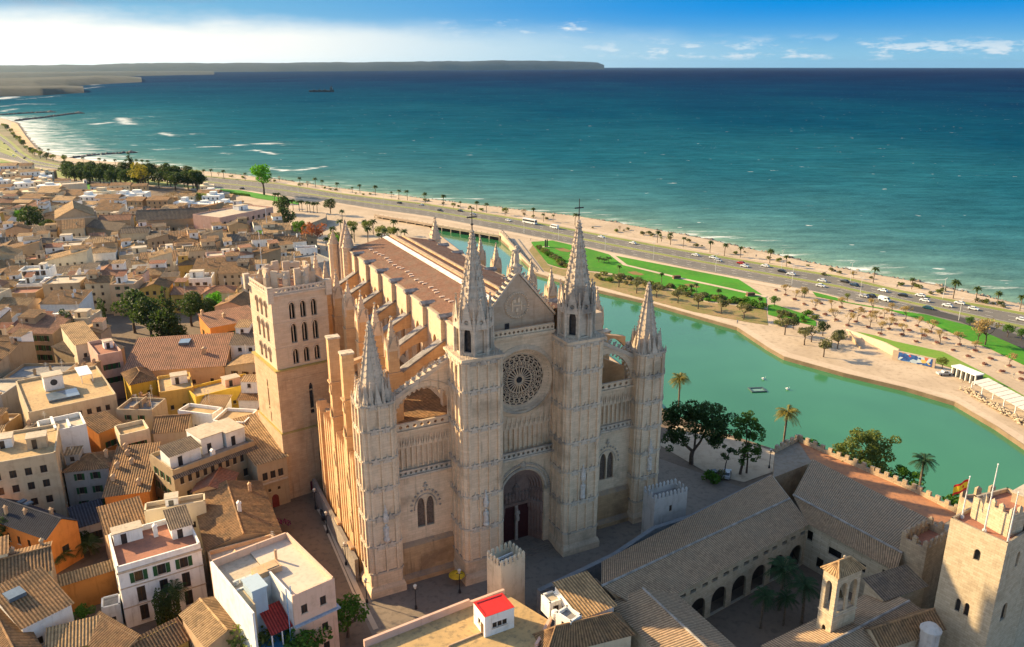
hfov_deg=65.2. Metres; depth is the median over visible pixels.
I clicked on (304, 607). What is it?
window
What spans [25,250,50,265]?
town house
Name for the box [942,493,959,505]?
shrub
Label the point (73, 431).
town house
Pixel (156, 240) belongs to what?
town house
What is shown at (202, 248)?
town house
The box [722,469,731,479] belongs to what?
car
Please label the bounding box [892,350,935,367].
mural wall
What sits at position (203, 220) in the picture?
town palace
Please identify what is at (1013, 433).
quay walk
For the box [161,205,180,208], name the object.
town house
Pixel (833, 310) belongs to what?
bare winter tree
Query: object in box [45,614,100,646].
town house
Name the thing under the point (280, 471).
window
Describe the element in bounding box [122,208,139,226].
town house
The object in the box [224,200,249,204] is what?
town house
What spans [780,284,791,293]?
bare winter tree
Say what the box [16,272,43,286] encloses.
town house
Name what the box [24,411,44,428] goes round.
town house
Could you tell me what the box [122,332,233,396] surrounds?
town house
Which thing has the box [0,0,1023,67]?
sky
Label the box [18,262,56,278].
town house
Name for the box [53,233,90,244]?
town house
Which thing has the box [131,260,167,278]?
town house
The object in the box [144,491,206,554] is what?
town house
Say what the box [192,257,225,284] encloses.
town house
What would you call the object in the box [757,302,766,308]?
shrub
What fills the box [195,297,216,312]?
broadleaf tree
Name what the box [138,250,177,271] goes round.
town house
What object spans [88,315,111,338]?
town house
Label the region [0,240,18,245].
town house
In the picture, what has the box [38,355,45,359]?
window
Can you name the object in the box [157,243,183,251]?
town house
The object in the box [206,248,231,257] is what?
town house
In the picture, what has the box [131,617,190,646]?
town house
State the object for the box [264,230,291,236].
town house
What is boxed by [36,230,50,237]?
town house
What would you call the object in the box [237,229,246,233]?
town house
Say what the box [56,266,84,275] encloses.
town house
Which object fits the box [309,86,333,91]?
tanker ship
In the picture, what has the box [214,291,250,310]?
town house
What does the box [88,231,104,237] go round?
town house
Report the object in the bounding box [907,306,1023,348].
slip road
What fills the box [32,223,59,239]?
town house
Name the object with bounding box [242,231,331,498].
bell tower
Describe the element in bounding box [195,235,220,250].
town house
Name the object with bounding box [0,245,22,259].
town house
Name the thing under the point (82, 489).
window
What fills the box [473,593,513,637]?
rooftop hut
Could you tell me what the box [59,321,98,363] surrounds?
town house
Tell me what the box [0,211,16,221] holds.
town house
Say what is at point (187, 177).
broadleaf tree
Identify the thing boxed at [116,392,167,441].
town house
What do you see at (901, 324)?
bare winter tree
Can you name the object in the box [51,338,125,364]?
town house
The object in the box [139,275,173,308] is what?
town house
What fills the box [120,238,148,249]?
town house
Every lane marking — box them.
[14,158,881,302]
[19,154,1013,320]
[21,159,1015,330]
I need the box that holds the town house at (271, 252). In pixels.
[252,239,280,264]
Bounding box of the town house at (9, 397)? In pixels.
[0,379,23,421]
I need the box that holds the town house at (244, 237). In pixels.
[227,231,259,243]
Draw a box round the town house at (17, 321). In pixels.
[12,311,52,325]
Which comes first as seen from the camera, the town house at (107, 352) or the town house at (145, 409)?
the town house at (145, 409)
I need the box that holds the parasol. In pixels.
[449,570,464,579]
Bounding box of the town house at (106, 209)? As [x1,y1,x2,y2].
[94,204,125,214]
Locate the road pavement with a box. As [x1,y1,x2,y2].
[219,188,846,301]
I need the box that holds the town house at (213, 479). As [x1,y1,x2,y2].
[190,467,238,493]
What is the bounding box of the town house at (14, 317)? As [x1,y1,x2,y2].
[9,308,21,321]
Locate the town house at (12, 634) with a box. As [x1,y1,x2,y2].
[0,608,41,646]
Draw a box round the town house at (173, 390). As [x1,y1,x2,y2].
[157,371,193,414]
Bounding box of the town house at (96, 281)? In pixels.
[83,267,115,313]
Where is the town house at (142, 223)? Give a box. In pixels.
[136,219,163,227]
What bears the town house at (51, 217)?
on the hill ground at (735, 624)
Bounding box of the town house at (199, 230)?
[187,228,206,241]
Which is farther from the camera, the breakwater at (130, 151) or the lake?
the breakwater at (130, 151)
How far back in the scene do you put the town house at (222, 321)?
248.82 m
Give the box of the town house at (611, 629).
[532,612,635,646]
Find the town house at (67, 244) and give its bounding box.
[57,241,83,246]
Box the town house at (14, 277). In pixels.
[5,271,21,289]
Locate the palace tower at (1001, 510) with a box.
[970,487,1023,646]
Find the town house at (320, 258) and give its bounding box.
[295,253,329,275]
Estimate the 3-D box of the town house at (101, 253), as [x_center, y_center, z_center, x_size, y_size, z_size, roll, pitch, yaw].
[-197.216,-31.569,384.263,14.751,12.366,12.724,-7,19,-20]
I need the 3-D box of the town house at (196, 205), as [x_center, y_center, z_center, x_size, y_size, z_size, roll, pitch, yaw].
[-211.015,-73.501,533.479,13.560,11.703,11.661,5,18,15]
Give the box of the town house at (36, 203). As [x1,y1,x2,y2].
[29,199,51,211]
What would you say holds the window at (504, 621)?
in the rooftop hut at (493, 614)
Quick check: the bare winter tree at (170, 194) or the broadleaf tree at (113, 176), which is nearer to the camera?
the bare winter tree at (170, 194)
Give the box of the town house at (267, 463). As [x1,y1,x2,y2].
[232,413,290,507]
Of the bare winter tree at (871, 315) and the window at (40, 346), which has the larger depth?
the bare winter tree at (871, 315)
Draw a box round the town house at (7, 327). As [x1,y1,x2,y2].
[0,322,13,334]
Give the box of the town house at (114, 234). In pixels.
[96,231,120,249]
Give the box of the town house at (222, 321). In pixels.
[197,305,251,334]
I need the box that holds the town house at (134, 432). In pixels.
[114,419,151,445]
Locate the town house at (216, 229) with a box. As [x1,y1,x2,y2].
[199,222,222,246]
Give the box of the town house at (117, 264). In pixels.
[101,259,128,272]
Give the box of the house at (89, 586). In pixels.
[56,559,118,611]
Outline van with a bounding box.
[878,295,890,301]
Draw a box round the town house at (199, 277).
[184,269,215,285]
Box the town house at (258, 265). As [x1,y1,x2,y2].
[254,259,280,272]
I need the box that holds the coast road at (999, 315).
[0,136,1023,336]
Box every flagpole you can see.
[960,476,970,518]
[982,463,998,531]
[1007,491,1018,540]
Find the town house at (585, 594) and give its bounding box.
[552,571,617,625]
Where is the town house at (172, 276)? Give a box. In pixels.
[152,271,180,285]
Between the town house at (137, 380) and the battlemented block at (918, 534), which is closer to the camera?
the battlemented block at (918, 534)
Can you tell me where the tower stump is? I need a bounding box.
[898,516,947,608]
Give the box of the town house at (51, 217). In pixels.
[44,213,55,222]
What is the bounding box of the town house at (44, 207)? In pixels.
[23,203,49,225]
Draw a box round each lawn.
[0,140,17,156]
[0,159,199,188]
[215,188,297,203]
[531,240,765,305]
[768,304,815,325]
[813,292,1023,364]
[858,332,1023,397]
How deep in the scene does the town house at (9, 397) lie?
208.55 m
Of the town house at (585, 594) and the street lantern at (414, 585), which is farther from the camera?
the street lantern at (414, 585)
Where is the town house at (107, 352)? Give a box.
[87,338,125,398]
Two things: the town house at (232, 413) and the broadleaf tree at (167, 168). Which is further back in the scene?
the broadleaf tree at (167, 168)
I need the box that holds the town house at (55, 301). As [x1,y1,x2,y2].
[39,289,94,312]
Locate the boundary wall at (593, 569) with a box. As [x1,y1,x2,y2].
[537,475,769,618]
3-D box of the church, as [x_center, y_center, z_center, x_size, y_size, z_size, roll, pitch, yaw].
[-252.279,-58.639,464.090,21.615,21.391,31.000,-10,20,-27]
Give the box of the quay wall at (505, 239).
[499,230,538,271]
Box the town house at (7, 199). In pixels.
[0,194,18,205]
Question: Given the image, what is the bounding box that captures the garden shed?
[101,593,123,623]
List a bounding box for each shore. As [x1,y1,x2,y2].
[0,71,213,77]
[0,75,141,85]
[0,85,83,96]
[2,118,1023,305]
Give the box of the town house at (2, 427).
[0,425,5,432]
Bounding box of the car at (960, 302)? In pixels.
[954,300,964,304]
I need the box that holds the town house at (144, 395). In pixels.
[131,385,159,397]
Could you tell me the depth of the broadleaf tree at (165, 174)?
689.12 m
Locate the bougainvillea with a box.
[277,518,290,525]
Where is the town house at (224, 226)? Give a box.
[221,223,227,232]
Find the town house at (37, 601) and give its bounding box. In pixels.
[0,565,73,646]
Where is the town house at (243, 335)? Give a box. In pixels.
[228,319,254,359]
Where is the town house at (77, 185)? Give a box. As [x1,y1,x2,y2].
[59,179,86,188]
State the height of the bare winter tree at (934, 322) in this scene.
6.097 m
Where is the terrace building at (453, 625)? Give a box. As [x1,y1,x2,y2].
[363,589,551,646]
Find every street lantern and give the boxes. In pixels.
[323,511,328,533]
[342,542,346,564]
[362,578,368,602]
[413,584,416,609]
[456,569,462,593]
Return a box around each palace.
[193,204,272,231]
[601,459,937,646]
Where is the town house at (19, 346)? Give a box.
[0,328,37,370]
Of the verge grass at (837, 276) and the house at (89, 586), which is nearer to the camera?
the house at (89, 586)
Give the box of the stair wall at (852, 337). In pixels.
[848,331,861,348]
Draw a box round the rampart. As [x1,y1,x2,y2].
[772,434,957,529]
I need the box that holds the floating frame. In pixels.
[748,387,766,392]
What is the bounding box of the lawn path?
[609,254,766,296]
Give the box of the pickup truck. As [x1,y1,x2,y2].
[936,370,952,375]
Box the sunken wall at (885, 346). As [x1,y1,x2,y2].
[846,329,899,354]
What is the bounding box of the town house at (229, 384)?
[185,373,243,407]
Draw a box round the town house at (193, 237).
[173,230,199,244]
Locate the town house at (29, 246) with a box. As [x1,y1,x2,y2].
[8,236,42,255]
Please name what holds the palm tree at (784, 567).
on the hill ground at (735, 624)
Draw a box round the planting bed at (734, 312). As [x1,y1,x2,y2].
[529,245,767,324]
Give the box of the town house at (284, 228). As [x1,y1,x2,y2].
[261,221,290,234]
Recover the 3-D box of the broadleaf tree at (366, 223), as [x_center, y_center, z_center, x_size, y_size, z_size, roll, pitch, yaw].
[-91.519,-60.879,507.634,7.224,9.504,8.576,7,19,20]
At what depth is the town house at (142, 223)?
452.56 m
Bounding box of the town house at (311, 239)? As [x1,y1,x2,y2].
[303,233,317,250]
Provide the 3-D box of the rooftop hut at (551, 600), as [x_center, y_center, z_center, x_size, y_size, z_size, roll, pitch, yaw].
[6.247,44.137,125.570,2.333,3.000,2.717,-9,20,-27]
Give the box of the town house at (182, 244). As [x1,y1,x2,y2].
[159,242,193,246]
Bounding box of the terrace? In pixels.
[660,426,774,481]
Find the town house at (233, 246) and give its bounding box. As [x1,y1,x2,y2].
[219,242,256,250]
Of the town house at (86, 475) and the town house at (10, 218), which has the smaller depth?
the town house at (86, 475)
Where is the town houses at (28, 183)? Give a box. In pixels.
[0,162,252,208]
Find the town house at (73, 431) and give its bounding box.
[37,412,90,462]
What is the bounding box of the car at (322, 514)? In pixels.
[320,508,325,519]
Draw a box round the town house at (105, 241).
[91,235,114,246]
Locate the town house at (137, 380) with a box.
[120,367,157,399]
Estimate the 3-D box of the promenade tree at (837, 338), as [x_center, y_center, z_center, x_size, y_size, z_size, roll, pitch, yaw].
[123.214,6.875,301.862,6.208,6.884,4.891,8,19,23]
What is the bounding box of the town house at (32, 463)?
[0,423,69,516]
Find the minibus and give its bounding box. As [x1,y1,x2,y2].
[550,224,558,228]
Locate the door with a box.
[272,494,279,507]
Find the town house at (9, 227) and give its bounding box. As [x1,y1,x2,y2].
[2,221,31,236]
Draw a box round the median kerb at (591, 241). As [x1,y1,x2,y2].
[0,147,1018,327]
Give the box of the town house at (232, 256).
[225,252,256,270]
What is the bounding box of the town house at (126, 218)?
[98,214,134,226]
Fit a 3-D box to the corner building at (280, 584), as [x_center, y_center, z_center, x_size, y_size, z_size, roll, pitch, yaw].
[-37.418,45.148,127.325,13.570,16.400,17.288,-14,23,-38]
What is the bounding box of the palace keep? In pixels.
[934,484,1023,646]
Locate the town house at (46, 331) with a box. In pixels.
[6,309,72,362]
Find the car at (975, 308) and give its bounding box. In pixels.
[968,306,978,310]
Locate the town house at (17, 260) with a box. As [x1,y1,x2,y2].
[0,255,25,268]
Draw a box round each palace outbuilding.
[862,564,928,607]
[865,608,946,646]
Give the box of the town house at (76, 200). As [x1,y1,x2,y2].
[58,199,81,206]
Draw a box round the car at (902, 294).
[897,293,907,296]
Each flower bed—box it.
[555,248,569,251]
[629,271,644,274]
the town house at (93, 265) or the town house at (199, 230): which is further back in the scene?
the town house at (199, 230)
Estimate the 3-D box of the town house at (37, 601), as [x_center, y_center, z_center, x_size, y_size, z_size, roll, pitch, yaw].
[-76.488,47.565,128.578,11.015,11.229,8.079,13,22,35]
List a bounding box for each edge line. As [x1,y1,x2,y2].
[2,157,914,312]
[19,157,1017,328]
[34,160,1014,313]
[212,181,1021,324]
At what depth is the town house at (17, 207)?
516.69 m
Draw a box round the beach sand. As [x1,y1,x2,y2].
[11,122,35,148]
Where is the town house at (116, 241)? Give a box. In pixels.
[105,235,118,256]
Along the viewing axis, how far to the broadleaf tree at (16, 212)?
508.36 m
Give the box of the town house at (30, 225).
[15,222,38,229]
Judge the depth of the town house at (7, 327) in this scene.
257.06 m
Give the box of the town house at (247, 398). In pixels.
[236,374,258,408]
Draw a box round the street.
[274,504,371,646]
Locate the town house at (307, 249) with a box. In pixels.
[295,245,317,254]
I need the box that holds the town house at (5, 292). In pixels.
[0,285,11,299]
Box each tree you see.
[0,513,11,543]
[13,210,25,218]
[15,205,43,225]
[38,219,52,225]
[42,152,48,159]
[54,550,75,564]
[57,163,69,177]
[61,168,68,177]
[64,312,74,322]
[67,165,80,180]
[67,167,77,180]
[73,603,95,620]
[75,169,88,178]
[75,533,102,557]
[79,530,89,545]
[82,164,94,181]
[82,170,94,183]
[91,167,103,182]
[96,170,106,182]
[97,297,107,323]
[98,163,108,181]
[103,170,118,181]
[105,164,121,181]
[109,288,146,332]
[112,169,122,181]
[117,161,129,169]
[117,170,129,181]
[125,152,133,167]
[126,162,150,182]
[127,296,164,336]
[130,171,143,182]
[134,171,150,182]
[143,165,154,183]
[144,310,174,334]
[147,162,159,174]
[151,171,165,187]
[151,286,188,336]
[151,588,167,626]
[155,163,169,181]
[158,591,171,623]
[159,166,171,184]
[161,191,178,200]
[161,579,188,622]
[163,170,171,186]
[166,172,181,190]
[167,585,181,620]
[175,291,203,326]
[179,175,193,189]
[180,171,190,187]
[181,165,190,171]
[187,170,204,190]
[195,173,207,184]
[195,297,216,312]
[196,193,205,200]
[204,291,221,308]
[225,624,279,646]
[249,164,271,194]
[272,195,289,208]
[277,207,296,222]
[279,623,332,646]
[292,220,306,233]
[301,222,326,237]
[323,198,335,213]
[327,231,339,237]
[336,591,369,637]
[347,221,357,233]
[349,226,357,242]
[361,220,372,233]
[363,226,371,241]
[374,225,387,237]
[380,228,387,235]
[386,226,396,235]
[390,219,397,234]
[612,273,625,286]
[631,279,640,293]
[651,283,662,297]
[661,399,738,464]
[668,372,689,404]
[671,289,685,302]
[693,293,704,308]
[717,297,728,313]
[720,443,736,469]
[729,410,765,474]
[736,304,753,318]
[748,586,779,628]
[764,555,803,610]
[767,248,774,262]
[769,296,780,305]
[774,404,801,442]
[774,589,799,625]
[777,317,794,334]
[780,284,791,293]
[785,573,819,624]
[791,317,798,328]
[797,327,810,344]
[800,287,808,294]
[805,325,819,341]
[811,298,821,309]
[817,320,830,335]
[818,337,832,356]
[828,308,840,321]
[830,332,847,348]
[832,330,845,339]
[832,427,901,474]
[838,296,847,303]
[845,312,856,323]
[854,307,866,319]
[866,313,876,325]
[867,298,877,310]
[870,310,882,321]
[872,267,879,282]
[877,320,887,331]
[884,317,897,327]
[887,464,925,489]
[888,302,897,314]
[898,323,907,335]
[900,305,912,318]
[909,453,938,485]
[919,328,928,339]
[926,319,939,330]
[934,329,947,343]
[936,357,949,368]
[951,279,961,298]
[954,331,964,339]
[965,316,974,324]
[971,318,1002,344]
[971,326,987,339]
[971,340,981,349]
[972,286,982,301]
[994,291,1003,305]
[1002,324,1016,336]
[1005,352,1017,363]
[1016,328,1023,339]
[1017,295,1023,310]
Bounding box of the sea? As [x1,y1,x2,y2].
[0,68,1023,303]
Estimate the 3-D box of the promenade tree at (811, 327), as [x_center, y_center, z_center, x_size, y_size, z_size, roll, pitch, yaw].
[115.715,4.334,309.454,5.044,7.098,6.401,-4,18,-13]
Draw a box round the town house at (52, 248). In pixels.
[44,243,66,254]
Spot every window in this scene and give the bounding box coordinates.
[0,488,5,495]
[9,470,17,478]
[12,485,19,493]
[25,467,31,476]
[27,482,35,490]
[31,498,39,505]
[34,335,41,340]
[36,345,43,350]
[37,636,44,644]
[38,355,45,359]
[40,465,47,473]
[42,336,48,341]
[43,345,50,350]
[43,479,50,487]
[45,355,52,360]
[46,495,53,503]
[62,543,70,550]
[74,473,84,480]
[76,487,86,494]
[90,472,100,478]
[92,485,102,492]
[95,529,103,538]
[103,364,110,370]
[105,440,112,447]
[108,363,115,369]
[113,362,120,368]
[115,375,122,381]
[124,415,131,419]
[129,569,147,582]
[137,585,147,602]
[140,603,149,620]
[153,562,170,575]
[159,578,168,593]
[175,555,192,569]
[182,572,191,588]
[184,589,193,606]
[243,468,247,476]
[262,473,268,481]
[270,470,276,479]
[278,468,283,476]
[301,603,308,615]
[320,595,326,606]
[322,621,329,632]
[502,618,507,625]
[955,549,1017,618]
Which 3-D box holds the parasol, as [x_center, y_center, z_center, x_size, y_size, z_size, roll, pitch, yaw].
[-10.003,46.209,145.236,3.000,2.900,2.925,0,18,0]
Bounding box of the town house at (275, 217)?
[252,213,283,231]
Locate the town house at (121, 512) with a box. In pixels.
[96,496,145,559]
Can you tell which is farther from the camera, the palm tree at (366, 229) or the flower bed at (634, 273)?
the palm tree at (366, 229)
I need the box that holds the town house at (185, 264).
[177,252,195,277]
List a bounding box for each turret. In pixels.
[487,541,524,604]
[641,478,687,532]
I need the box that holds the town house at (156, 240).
[146,230,168,250]
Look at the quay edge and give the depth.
282.81 m
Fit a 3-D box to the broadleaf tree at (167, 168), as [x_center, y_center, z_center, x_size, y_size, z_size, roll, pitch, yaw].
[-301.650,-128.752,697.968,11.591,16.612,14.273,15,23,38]
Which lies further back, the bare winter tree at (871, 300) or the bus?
the bus
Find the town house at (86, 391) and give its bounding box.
[16,365,117,425]
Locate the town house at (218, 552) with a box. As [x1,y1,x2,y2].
[208,531,273,595]
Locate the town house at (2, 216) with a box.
[0,212,4,220]
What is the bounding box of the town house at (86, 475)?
[62,445,115,505]
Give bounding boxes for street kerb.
[317,509,377,629]
[323,525,361,605]
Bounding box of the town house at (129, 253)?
[118,245,152,259]
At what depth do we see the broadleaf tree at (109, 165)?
717.63 m
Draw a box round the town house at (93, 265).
[83,262,128,275]
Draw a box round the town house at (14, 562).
[0,535,57,583]
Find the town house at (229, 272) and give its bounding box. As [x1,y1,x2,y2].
[217,258,249,292]
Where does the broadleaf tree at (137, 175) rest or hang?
on the hill ground at (735, 624)
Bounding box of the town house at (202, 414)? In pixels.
[178,403,222,426]
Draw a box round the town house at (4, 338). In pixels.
[0,326,9,340]
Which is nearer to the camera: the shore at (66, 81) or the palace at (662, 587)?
the palace at (662, 587)
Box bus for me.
[522,218,536,223]
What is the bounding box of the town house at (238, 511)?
[196,480,281,590]
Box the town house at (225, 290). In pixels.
[201,279,237,309]
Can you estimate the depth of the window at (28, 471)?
159.88 m
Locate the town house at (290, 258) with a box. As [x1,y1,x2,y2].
[280,255,310,272]
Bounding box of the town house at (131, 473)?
[102,442,159,506]
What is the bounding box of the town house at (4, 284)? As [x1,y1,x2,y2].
[0,279,9,287]
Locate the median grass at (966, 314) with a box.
[16,153,1023,327]
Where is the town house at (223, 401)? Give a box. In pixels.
[199,389,231,409]
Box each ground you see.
[0,118,1023,443]
[23,178,859,646]
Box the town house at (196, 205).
[189,204,204,207]
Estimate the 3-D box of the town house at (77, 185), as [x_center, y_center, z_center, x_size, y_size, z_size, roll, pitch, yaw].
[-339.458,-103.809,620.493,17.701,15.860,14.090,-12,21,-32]
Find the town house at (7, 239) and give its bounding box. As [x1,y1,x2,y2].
[0,231,17,243]
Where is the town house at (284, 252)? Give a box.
[281,249,300,256]
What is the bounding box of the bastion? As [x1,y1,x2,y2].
[286,213,326,232]
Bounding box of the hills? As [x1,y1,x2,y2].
[0,60,603,71]
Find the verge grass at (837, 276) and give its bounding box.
[0,134,1023,314]
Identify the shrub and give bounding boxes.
[606,276,613,281]
[626,275,633,279]
[701,469,720,483]
[717,469,725,479]
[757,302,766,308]
[802,310,812,315]
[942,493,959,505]
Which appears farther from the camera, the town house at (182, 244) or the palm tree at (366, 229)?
the palm tree at (366, 229)
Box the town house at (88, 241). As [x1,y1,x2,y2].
[69,239,92,248]
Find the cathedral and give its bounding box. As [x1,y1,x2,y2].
[312,198,666,599]
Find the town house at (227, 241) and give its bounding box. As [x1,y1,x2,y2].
[222,237,248,245]
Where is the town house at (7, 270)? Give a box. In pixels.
[0,265,26,279]
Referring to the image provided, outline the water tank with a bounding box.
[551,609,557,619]
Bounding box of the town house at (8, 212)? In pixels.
[2,209,18,218]
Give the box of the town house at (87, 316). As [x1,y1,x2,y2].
[53,303,101,324]
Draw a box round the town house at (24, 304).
[0,295,40,312]
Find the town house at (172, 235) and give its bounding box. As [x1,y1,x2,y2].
[150,230,185,243]
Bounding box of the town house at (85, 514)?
[67,498,104,551]
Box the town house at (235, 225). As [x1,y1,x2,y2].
[226,216,248,233]
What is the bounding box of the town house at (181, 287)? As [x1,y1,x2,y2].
[170,278,208,312]
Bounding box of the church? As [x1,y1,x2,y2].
[54,200,97,235]
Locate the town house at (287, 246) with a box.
[256,241,294,251]
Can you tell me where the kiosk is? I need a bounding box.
[951,364,984,384]
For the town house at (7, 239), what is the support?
on the hill ground at (735, 624)
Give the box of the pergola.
[959,378,1023,425]
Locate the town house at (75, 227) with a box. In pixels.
[61,218,85,236]
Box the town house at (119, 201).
[101,198,126,209]
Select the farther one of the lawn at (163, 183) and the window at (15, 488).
the lawn at (163, 183)
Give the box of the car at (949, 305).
[942,303,952,307]
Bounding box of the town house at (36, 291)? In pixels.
[11,282,44,300]
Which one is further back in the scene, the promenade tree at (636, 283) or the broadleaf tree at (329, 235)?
the broadleaf tree at (329, 235)
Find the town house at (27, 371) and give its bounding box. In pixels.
[1,363,77,378]
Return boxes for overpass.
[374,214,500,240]
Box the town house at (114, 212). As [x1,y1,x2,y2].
[110,211,119,214]
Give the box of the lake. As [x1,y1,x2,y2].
[431,228,1023,505]
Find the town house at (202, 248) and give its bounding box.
[183,238,216,257]
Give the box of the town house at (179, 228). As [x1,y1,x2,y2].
[176,224,193,230]
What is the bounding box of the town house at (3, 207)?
[0,205,10,210]
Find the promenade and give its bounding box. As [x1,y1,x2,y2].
[117,166,1023,310]
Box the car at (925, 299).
[919,298,929,301]
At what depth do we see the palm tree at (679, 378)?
227.91 m
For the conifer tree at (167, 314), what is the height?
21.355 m
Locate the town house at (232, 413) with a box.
[212,408,258,423]
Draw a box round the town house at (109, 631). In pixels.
[87,611,139,646]
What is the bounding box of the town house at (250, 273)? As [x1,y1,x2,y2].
[237,271,257,292]
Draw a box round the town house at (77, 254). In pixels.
[45,244,93,266]
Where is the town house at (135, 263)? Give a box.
[130,254,147,268]
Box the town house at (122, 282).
[109,271,143,315]
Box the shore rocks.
[158,165,1023,304]
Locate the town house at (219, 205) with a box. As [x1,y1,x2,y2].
[202,201,224,208]
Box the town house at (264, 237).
[250,228,273,249]
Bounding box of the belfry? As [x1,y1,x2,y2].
[816,555,866,632]
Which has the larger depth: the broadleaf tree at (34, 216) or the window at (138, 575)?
the broadleaf tree at (34, 216)
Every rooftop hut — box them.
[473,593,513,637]
[541,590,561,616]
[556,605,581,624]
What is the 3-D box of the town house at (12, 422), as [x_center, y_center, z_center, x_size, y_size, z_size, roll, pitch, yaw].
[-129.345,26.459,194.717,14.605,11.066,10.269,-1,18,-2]
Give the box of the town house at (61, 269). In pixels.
[56,258,136,275]
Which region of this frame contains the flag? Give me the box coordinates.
[952,479,968,495]
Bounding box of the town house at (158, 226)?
[151,223,169,230]
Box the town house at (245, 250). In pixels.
[225,244,253,257]
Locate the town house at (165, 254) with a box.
[148,246,173,271]
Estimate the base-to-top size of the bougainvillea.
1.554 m
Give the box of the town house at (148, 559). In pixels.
[108,504,207,627]
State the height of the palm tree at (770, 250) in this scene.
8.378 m
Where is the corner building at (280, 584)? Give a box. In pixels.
[209,532,340,646]
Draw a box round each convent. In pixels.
[85,219,132,236]
[135,207,209,230]
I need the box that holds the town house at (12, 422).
[0,407,23,431]
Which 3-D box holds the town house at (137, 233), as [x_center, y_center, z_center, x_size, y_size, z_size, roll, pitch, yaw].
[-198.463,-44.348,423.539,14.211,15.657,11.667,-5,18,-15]
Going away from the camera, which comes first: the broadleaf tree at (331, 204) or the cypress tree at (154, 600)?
the cypress tree at (154, 600)
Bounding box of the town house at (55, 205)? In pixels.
[50,201,62,210]
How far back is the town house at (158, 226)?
445.63 m
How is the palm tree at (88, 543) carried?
on the hill ground at (735, 624)
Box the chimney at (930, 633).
[917,621,942,646]
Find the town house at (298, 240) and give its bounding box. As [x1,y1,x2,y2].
[273,234,306,249]
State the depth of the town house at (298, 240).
409.77 m
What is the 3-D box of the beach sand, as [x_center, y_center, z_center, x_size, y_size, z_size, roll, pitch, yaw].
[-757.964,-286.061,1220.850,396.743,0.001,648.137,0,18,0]
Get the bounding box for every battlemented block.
[908,526,929,545]
[956,485,995,514]
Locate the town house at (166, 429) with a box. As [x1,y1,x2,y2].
[151,413,192,449]
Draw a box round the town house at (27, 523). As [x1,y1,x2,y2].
[0,497,83,573]
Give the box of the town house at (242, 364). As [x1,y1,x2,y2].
[224,344,255,374]
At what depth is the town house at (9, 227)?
429.65 m
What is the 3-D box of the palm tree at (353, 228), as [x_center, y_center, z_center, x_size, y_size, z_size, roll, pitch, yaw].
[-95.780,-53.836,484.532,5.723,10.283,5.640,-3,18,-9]
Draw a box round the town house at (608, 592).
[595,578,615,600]
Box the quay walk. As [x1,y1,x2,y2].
[536,270,1023,443]
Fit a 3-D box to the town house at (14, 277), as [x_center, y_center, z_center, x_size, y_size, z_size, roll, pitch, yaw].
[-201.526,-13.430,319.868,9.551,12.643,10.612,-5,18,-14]
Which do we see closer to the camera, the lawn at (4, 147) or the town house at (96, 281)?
the town house at (96, 281)
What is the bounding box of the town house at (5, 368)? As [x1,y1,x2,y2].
[0,352,11,378]
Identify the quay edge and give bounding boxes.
[428,226,1023,449]
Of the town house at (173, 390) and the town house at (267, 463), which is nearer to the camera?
the town house at (267, 463)
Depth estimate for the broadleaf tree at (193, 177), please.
664.89 m
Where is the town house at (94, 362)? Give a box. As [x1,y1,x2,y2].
[60,359,101,372]
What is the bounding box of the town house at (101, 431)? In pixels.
[84,411,122,451]
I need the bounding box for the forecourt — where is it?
[356,459,742,635]
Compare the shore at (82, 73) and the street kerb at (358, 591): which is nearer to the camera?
the street kerb at (358, 591)
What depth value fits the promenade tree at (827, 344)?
291.30 m
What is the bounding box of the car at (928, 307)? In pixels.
[922,305,933,309]
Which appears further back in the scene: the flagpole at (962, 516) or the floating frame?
the floating frame
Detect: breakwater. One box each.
[0,110,54,114]
[14,111,82,120]
[69,150,136,157]
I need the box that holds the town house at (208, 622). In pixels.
[178,596,240,646]
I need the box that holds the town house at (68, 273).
[39,270,76,285]
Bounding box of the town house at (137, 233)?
[119,225,150,243]
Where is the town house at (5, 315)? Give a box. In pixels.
[0,304,11,322]
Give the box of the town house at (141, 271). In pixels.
[127,266,149,282]
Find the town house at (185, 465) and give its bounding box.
[149,417,258,500]
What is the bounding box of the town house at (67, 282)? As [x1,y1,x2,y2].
[42,273,85,296]
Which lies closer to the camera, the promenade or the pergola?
the pergola
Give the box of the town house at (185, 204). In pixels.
[167,203,188,206]
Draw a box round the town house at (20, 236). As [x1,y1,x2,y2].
[16,232,53,252]
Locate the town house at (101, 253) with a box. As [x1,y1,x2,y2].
[92,244,118,261]
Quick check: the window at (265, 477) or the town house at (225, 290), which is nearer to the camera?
the window at (265, 477)
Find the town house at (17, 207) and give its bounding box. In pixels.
[1,205,23,210]
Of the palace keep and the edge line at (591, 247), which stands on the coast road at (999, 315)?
the edge line at (591, 247)
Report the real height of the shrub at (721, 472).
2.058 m
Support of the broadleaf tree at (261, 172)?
on the lawn at (260, 196)
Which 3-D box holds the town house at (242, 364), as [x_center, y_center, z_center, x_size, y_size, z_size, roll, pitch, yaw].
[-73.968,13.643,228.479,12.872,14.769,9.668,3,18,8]
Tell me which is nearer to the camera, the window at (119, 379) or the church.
the window at (119, 379)

